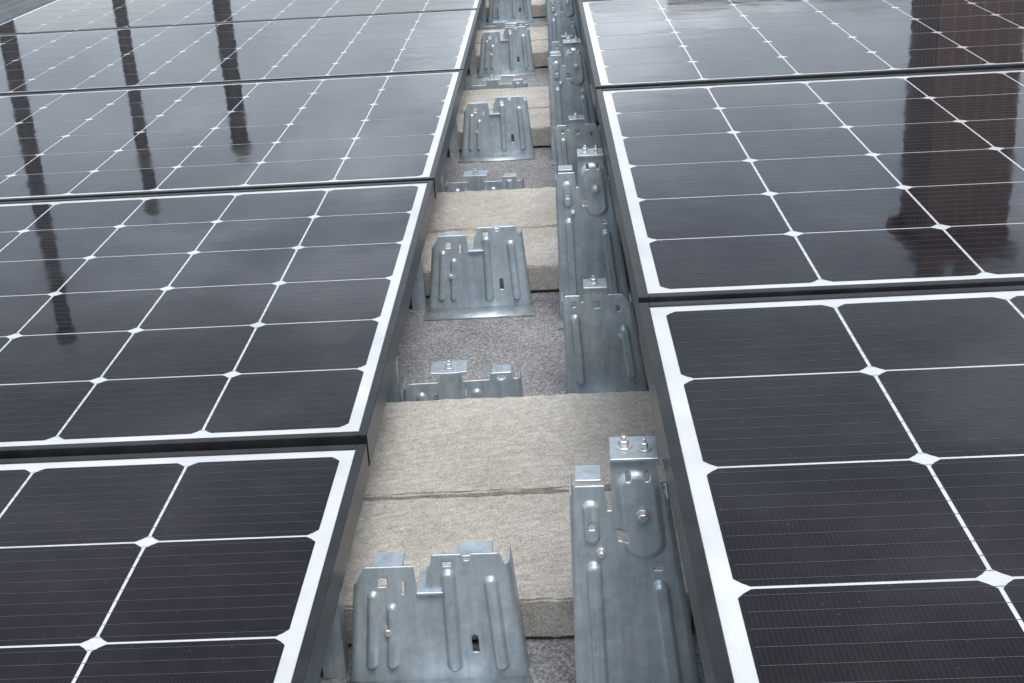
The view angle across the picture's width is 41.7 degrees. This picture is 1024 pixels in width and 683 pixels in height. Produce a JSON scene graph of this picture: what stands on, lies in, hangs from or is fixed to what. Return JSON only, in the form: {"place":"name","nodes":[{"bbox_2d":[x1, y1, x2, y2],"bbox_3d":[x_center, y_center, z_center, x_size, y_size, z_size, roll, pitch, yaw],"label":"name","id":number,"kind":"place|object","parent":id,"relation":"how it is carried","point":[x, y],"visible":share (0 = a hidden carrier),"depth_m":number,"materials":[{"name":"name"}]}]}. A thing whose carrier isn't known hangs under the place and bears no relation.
{"place":"outdoors","nodes":[
{"label":"outdoors","id":0,"kind":"place"},
{"bbox_3d":[0.216,-2.897,9.614,18.000,0.300,32.000,-3,22,2],"label":"flat roof","id":1,"kind":"object","parent":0,"visible":0},
{"bbox_2d":[0,0,51,21],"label":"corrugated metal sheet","id":2,"kind":"object","parent":1,"relation":"on","point":[9,9],"visible":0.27,"depth_m":5.59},
{"bbox_2d":[318,17,705,682],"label":"roofing felt lap","id":3,"kind":"object","parent":1,"relation":"on","point":[534,347],"depth_m":2.08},
{"bbox_2d":[322,541,531,682],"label":"steel mounting bracket","id":4,"kind":"object","parent":3,"relation":"on","point":[433,622],"visible":1,"depth_m":1.26,"materials":[{"name":"silver metal"}]},
{"bbox_2d":[0,444,368,682],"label":"solar panel","id":5,"kind":"object","parent":4,"relation":"on","point":[220,566],"visible":1,"depth_m":1.19,"materials":[{"name":"black glass"}]},
{"bbox_2d":[386,358,523,401],"bbox_3d":[-0.087,0.040,1.821,0.209,0.134,0.091,-3,22,0],"label":"steel mounting bracket","id":6,"kind":"object","parent":3,"relation":"on","point":[451,384],"visible":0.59,"depth_m":1.83,"materials":[{"name":"silver metal"}]},
{"bbox_2d":[411,223,533,320],"bbox_3d":[-0.068,-0.116,2.195,0.203,0.141,0.081,-3,22,2],"label":"steel mounting bracket","id":7,"kind":"object","parent":3,"relation":"on","point":[465,284],"visible":1,"depth_m":2.20,"materials":[{"name":"silver metal"}]},
{"bbox_2d":[0,180,434,465],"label":"solar panel","id":8,"kind":"object","parent":7,"relation":"on","point":[222,320],"visible":0.93,"depth_m":1.77,"materials":[{"name":"black glass"}]},
{"bbox_2d":[438,168,524,191],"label":"steel mounting bracket","id":9,"kind":"object","parent":3,"relation":"on","point":[476,182],"visible":0.36,"depth_m":2.77,"materials":[{"name":"silver metal"}]},
{"bbox_2d":[423,227,558,295],"bbox_3d":[-0.056,-0.142,2.373,0.493,0.047,0.220,-3,22,2],"label":"concrete paver","id":10,"kind":"object","parent":3,"relation":"on","point":[541,248],"visible":0.13,"depth_m":2.32,"materials":[{"name":"beige concrete"}]},
{"bbox_2d":[449,95,535,162],"bbox_3d":[-0.050,-0.497,3.133,0.202,0.141,0.080,-3,22,2],"label":"steel mounting bracket","id":11,"kind":"object","parent":3,"relation":"on","point":[486,137],"visible":1,"depth_m":3.14,"materials":[{"name":"silver metal"}]},
{"bbox_2d":[0,70,463,201],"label":"solar panel","id":12,"kind":"object","parent":11,"relation":"on","point":[330,131],"visible":0.95,"depth_m":2.75,"materials":[{"name":"black glass"}]},
{"bbox_2d":[463,75,527,90],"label":"steel mounting bracket","id":13,"kind":"object","parent":3,"relation":"on","point":[492,82],"visible":0.31,"depth_m":3.71,"materials":[{"name":"silver metal"}]},
{"bbox_2d":[448,108,550,150],"bbox_3d":[-0.041,-0.523,3.311,0.489,0.047,0.220,-3,22,2],"label":"concrete paver","id":14,"kind":"object","parent":3,"relation":"on","point":[540,125],"visible":0.11,"depth_m":3.22,"materials":[{"name":"beige concrete"}]},
{"bbox_2d":[469,26,535,77],"bbox_3d":[-0.032,-0.878,4.071,0.203,0.141,0.081,-2,22,3],"label":"steel mounting bracket","id":15,"kind":"object","parent":3,"relation":"on","point":[498,57],"visible":1,"depth_m":4.08,"materials":[{"name":"silver metal"}]},
{"bbox_2d":[0,9,479,94],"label":"solar panel","id":16,"kind":"object","parent":15,"relation":"on","point":[262,50],"visible":0.9,"depth_m":3.71,"materials":[{"name":"black glass"}]},
{"bbox_2d":[478,18,528,29],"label":"steel mounting bracket","id":17,"kind":"object","parent":3,"relation":"on","point":[500,23],"visible":0.19,"depth_m":4.65,"materials":[{"name":"silver metal"}]},
{"bbox_2d":[480,0,533,24],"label":"steel mounting bracket","id":18,"kind":"object","parent":3,"relation":"on","point":[508,10],"visible":0.92,"depth_m":5.02,"materials":[{"name":"silver metal"}]},
{"bbox_2d":[0,0,484,34],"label":"solar panel","id":19,"kind":"object","parent":18,"relation":"on","point":[61,15],"visible":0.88,"depth_m":4.46,"materials":[{"name":"black glass"}]},
{"bbox_2d":[468,40,548,70],"bbox_3d":[-0.024,-0.904,4.248,0.489,0.047,0.220,-3,22,2],"label":"concrete paver","id":20,"kind":"object","parent":3,"relation":"on","point":[540,50],"visible":0.13,"depth_m":4.15,"materials":[{"name":"beige concrete"}]},
{"bbox_2d":[363,391,666,500],"bbox_3d":[-0.025,0.143,1.663,0.559,0.048,0.260,-3,22,2],"label":"concrete paver","id":21,"kind":"object","parent":3,"relation":"on","point":[468,447],"visible":0.48,"depth_m":1.65,"materials":[{"name":"beige concrete"}]},
{"bbox_2d":[485,0,545,19],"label":"concrete paver","id":22,"kind":"object","parent":3,"relation":"on","point":[538,8],"visible":0.2,"depth_m":5.08,"materials":[{"name":"beige concrete"}]},
{"bbox_2d":[341,489,690,643],"bbox_3d":[-0.069,0.238,1.435,0.499,0.047,0.220,-3,22,2],"label":"concrete paver","id":23,"kind":"object","parent":3,"relation":"on","point":[533,531],"visible":0.23,"depth_m":1.44,"materials":[{"name":"grey concrete"}]},
{"bbox_2d":[427,186,621,244],"bbox_3d":[-0.011,-0.238,2.600,0.553,0.048,0.260,-3,22,2],"label":"concrete paver","id":24,"kind":"object","parent":3,"relation":"on","point":[517,208],"visible":0.27,"depth_m":2.58,"materials":[{"name":"beige concrete"}]},
{"bbox_2d":[458,84,598,121],"bbox_3d":[0.003,-0.618,3.538,0.549,0.048,0.260,-2,22,3],"label":"concrete paver","id":25,"kind":"object","parent":3,"relation":"on","point":[537,97],"visible":0.15,"depth_m":3.55,"materials":[{"name":"beige concrete"}]},
{"bbox_2d":[475,26,583,43],"bbox_3d":[0.020,-0.999,4.475,0.549,0.048,0.260,-3,22,1],"label":"concrete paver","id":26,"kind":"object","parent":3,"relation":"on","point":[539,33],"visible":0.12,"depth_m":4.47,"materials":[{"name":"beige concrete"}]},
{"bbox_2d":[546,0,573,22],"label":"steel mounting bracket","id":27,"kind":"object","parent":3,"relation":"on","point":[561,9],"visible":0.07,"depth_m":4.66,"materials":[{"name":"silver metal"}]},
{"bbox_2d":[547,0,582,56],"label":"steel mounting bracket","id":28,"kind":"object","parent":3,"relation":"on","point":[560,23],"visible":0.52,"depth_m":3.97,"materials":[{"name":"silver metal"}]},
{"bbox_2d":[550,32,590,83],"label":"steel mounting bracket","id":29,"kind":"object","parent":3,"relation":"on","point":[554,44],"visible":0.09,"depth_m":3.71,"materials":[{"name":"silver metal"}]},
{"bbox_2d":[548,36,596,165],"bbox_3d":[0.160,-0.553,3.041,0.159,0.289,0.082,-3,22,0],"label":"steel mounting bracket","id":30,"kind":"object","parent":3,"relation":"on","point":[568,97],"visible":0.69,"depth_m":3.04,"materials":[{"name":"silver metal"}]},
{"bbox_2d":[554,112,608,185],"bbox_3d":[0.165,-0.440,2.761,0.156,0.289,0.081,-3,22,0],"label":"steel mounting bracket","id":31,"kind":"object","parent":3,"relation":"on","point":[569,142],"visible":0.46,"depth_m":2.78,"materials":[{"name":"silver metal"}]},
{"bbox_2d":[578,0,1023,107],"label":"solar panel","id":32,"kind":"object","parent":31,"relation":"on","point":[637,43],"visible":0.93,"depth_m":2.54,"materials":[{"name":"black glass"}]},
{"bbox_2d":[555,145,636,329],"bbox_3d":[0.145,-0.170,2.099,0.158,0.289,0.082,-2,22,3],"label":"steel mounting bracket","id":33,"kind":"object","parent":3,"relation":"on","point":[589,244],"visible":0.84,"depth_m":2.10,"materials":[{"name":"silver metal"}]},
{"bbox_2d":[596,68,1023,327],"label":"solar panel","id":34,"kind":"object","parent":33,"relation":"on","point":[839,185],"visible":0.94,"depth_m":1.63,"materials":[{"name":"black glass"}]},
{"bbox_2d":[562,275,647,393],"bbox_3d":[0.144,-0.056,1.817,0.156,0.289,0.081,-2,22,3],"label":"steel mounting bracket","id":35,"kind":"object","parent":3,"relation":"on","point":[603,353],"visible":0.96,"depth_m":1.85,"materials":[{"name":"silver metal"}]},
{"bbox_2d":[569,435,699,682],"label":"steel mounting bracket","id":36,"kind":"object","parent":3,"relation":"on","point":[632,623],"visible":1,"depth_m":1.16,"materials":[{"name":"silver metal"}]},
{"bbox_2d":[638,285,1023,682],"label":"solar panel","id":37,"kind":"object","parent":36,"relation":"on","point":[844,473],"visible":1,"depth_m":0.94,"materials":[{"name":"black glass"}]}
]}

